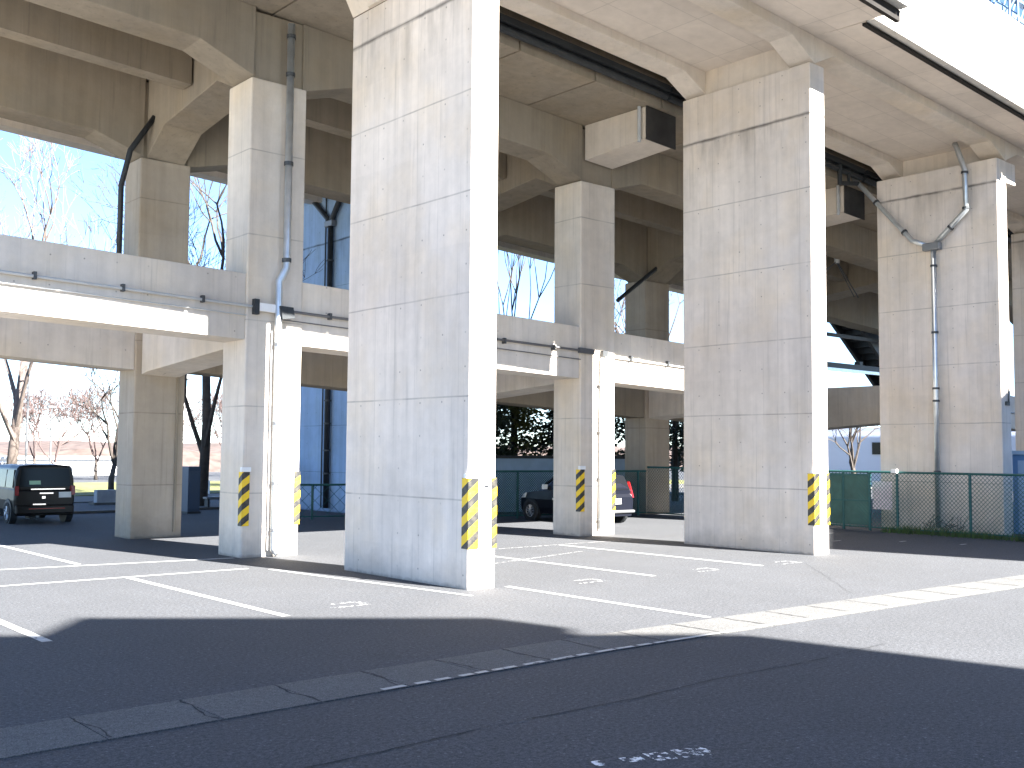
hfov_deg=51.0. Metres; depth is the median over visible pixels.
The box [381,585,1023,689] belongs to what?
kerb edge line
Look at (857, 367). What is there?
pipe gantry
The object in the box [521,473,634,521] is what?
hatchback
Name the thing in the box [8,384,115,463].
bare tree
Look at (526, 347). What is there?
tie beam
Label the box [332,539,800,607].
faded stall marks
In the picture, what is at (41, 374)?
sky
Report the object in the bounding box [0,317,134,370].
tie beam
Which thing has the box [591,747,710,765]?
flaked paint mark
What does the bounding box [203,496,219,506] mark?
bench
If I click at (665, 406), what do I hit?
cross beam
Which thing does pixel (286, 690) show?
kerb cracks
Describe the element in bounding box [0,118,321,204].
platform deck
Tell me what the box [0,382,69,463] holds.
bare tree
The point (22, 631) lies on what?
parking lines
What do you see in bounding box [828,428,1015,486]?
white building
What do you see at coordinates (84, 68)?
track deck
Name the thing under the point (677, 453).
evergreen tree
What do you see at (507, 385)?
cross beam
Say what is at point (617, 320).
bare tree
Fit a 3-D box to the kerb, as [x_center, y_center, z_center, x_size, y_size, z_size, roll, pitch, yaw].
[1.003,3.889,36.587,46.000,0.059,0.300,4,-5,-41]
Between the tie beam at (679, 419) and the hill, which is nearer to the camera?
the tie beam at (679, 419)
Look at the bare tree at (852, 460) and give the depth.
46.01 m
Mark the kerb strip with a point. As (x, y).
(31, 738)
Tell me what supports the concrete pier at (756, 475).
on the ground at (932, 685)
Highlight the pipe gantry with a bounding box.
[826,332,878,374]
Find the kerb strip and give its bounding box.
[0,575,1023,758]
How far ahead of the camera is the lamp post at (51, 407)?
47.94 m
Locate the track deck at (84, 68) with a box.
[0,0,1013,335]
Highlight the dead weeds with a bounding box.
[923,516,968,533]
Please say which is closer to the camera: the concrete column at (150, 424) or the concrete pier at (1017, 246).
the concrete column at (150, 424)
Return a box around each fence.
[300,484,345,519]
[495,470,645,517]
[647,466,1023,537]
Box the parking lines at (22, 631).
[0,540,963,641]
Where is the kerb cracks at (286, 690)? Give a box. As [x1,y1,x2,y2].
[69,578,1019,736]
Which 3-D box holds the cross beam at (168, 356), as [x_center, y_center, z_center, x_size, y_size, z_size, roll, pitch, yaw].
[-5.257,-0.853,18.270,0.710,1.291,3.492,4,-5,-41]
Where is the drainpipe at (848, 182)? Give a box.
[837,164,858,185]
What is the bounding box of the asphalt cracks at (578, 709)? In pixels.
[304,565,880,767]
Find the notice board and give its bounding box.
[872,481,891,509]
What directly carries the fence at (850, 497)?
on the ground at (932, 685)
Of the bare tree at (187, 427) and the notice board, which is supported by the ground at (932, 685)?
the bare tree at (187, 427)
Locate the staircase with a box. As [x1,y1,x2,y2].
[830,323,879,385]
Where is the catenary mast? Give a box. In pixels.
[989,0,1023,25]
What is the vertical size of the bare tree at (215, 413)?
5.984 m
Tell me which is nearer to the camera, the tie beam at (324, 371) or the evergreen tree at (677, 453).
the tie beam at (324, 371)
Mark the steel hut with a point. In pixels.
(1018, 462)
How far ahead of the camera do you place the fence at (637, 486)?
26.01 m
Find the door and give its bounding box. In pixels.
[1018,460,1023,531]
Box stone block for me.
[89,489,115,504]
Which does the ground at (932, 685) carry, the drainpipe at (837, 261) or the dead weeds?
the dead weeds
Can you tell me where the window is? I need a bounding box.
[872,442,880,453]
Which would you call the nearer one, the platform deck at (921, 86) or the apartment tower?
the platform deck at (921, 86)
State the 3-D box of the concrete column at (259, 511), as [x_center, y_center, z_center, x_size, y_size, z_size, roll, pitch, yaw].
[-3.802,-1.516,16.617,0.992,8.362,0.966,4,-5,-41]
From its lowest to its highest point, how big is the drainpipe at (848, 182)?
0.569 m
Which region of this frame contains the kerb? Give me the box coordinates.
[0,487,871,515]
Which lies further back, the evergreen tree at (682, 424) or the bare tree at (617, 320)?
the bare tree at (617, 320)
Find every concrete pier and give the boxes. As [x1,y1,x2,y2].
[299,197,350,512]
[344,0,498,589]
[683,62,829,554]
[852,142,1014,535]
[1011,233,1023,450]
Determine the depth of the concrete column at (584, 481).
20.92 m
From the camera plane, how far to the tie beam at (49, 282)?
14.90 m
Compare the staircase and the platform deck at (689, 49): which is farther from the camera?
the staircase
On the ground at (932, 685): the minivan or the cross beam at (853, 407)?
the minivan
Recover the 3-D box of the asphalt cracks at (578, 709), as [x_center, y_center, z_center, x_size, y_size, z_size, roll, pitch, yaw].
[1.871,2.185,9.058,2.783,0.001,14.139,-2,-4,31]
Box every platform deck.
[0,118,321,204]
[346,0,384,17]
[497,241,683,293]
[499,0,908,99]
[665,0,1023,179]
[868,137,1023,233]
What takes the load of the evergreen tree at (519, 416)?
on the ground at (932, 685)
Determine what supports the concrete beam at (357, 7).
on the concrete pier at (421, 495)
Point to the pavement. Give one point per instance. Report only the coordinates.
(82, 499)
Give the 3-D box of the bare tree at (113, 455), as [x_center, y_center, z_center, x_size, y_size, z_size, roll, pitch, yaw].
[-13.454,1.057,37.387,5.291,5.803,4.745,4,-5,-41]
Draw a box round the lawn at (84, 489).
[74,480,683,495]
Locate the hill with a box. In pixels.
[0,440,682,471]
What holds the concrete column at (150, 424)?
on the ground at (932, 685)
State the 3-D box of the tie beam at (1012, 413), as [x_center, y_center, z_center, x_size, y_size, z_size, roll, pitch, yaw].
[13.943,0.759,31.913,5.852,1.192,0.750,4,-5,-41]
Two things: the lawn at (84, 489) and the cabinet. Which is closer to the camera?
the cabinet
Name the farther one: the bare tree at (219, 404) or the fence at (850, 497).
the bare tree at (219, 404)
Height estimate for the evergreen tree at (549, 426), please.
5.312 m
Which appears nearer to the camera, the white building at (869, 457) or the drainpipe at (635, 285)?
the drainpipe at (635, 285)
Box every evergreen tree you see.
[495,404,515,454]
[495,404,553,455]
[524,409,553,455]
[614,417,624,455]
[669,421,683,471]
[669,421,683,500]
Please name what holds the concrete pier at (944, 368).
on the ground at (932, 685)
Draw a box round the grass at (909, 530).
[880,524,1023,541]
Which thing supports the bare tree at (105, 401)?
on the lawn at (84, 489)
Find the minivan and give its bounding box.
[0,464,74,523]
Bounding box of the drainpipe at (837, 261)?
[826,258,858,297]
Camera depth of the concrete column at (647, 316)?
28.38 m
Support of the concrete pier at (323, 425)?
on the ground at (932, 685)
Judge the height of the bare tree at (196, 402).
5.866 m
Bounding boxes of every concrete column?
[115,82,189,538]
[218,11,305,557]
[553,129,615,535]
[625,228,668,513]
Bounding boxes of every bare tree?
[0,134,123,463]
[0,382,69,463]
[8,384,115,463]
[47,375,118,479]
[50,155,326,505]
[53,366,188,489]
[90,380,219,439]
[183,399,201,439]
[195,383,222,443]
[196,388,221,444]
[497,250,553,453]
[614,279,683,336]
[829,427,879,469]
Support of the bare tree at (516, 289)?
on the ground at (932, 685)
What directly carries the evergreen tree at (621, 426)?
on the ground at (932, 685)
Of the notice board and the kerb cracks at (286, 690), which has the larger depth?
the notice board
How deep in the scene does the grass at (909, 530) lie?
21.17 m
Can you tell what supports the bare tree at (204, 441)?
on the ground at (932, 685)
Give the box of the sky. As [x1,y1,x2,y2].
[0,0,1023,446]
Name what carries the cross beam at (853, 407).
attached to the concrete column
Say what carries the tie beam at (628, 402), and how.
attached to the concrete column
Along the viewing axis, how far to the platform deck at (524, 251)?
34.12 m
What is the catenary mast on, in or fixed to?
on the track deck at (84, 68)
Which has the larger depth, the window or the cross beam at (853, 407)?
the window
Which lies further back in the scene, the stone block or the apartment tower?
the apartment tower
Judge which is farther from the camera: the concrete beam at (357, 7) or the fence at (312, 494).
the fence at (312, 494)
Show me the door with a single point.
(1020, 462)
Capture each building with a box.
[0,456,116,474]
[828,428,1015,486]
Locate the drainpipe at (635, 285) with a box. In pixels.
[616,267,656,301]
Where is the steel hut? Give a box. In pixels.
[1012,451,1023,533]
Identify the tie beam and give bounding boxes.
[0,234,294,342]
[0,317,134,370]
[189,351,347,390]
[283,283,594,379]
[496,387,643,417]
[614,332,683,393]
[670,417,683,421]
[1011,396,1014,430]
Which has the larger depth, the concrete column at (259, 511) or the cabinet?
the cabinet
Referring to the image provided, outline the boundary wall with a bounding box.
[495,455,624,511]
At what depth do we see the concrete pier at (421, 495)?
13.32 m
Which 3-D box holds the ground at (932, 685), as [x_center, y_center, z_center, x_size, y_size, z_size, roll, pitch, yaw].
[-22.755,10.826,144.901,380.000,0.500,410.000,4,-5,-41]
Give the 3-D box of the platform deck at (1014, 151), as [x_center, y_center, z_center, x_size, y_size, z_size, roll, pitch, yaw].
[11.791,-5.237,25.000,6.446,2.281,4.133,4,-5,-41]
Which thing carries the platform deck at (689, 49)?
on the concrete pier at (756, 475)
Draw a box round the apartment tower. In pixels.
[183,375,196,442]
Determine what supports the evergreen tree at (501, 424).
on the ground at (932, 685)
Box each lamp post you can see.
[24,362,29,463]
[47,406,56,463]
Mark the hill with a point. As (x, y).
(191, 454)
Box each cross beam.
[142,333,223,376]
[496,373,553,398]
[649,390,683,419]
[827,386,879,429]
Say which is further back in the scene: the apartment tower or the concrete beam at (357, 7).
the apartment tower
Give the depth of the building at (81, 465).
64.31 m
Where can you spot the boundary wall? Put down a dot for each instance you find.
(510, 462)
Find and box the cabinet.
[181,466,200,513]
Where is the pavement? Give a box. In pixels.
[74,484,683,502]
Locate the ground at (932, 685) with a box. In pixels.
[0,469,1023,767]
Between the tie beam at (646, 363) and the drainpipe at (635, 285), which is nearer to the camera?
the tie beam at (646, 363)
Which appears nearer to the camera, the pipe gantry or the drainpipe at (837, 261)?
the drainpipe at (837, 261)
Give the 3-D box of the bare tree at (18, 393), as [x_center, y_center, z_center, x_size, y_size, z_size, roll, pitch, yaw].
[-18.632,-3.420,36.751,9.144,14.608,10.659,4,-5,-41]

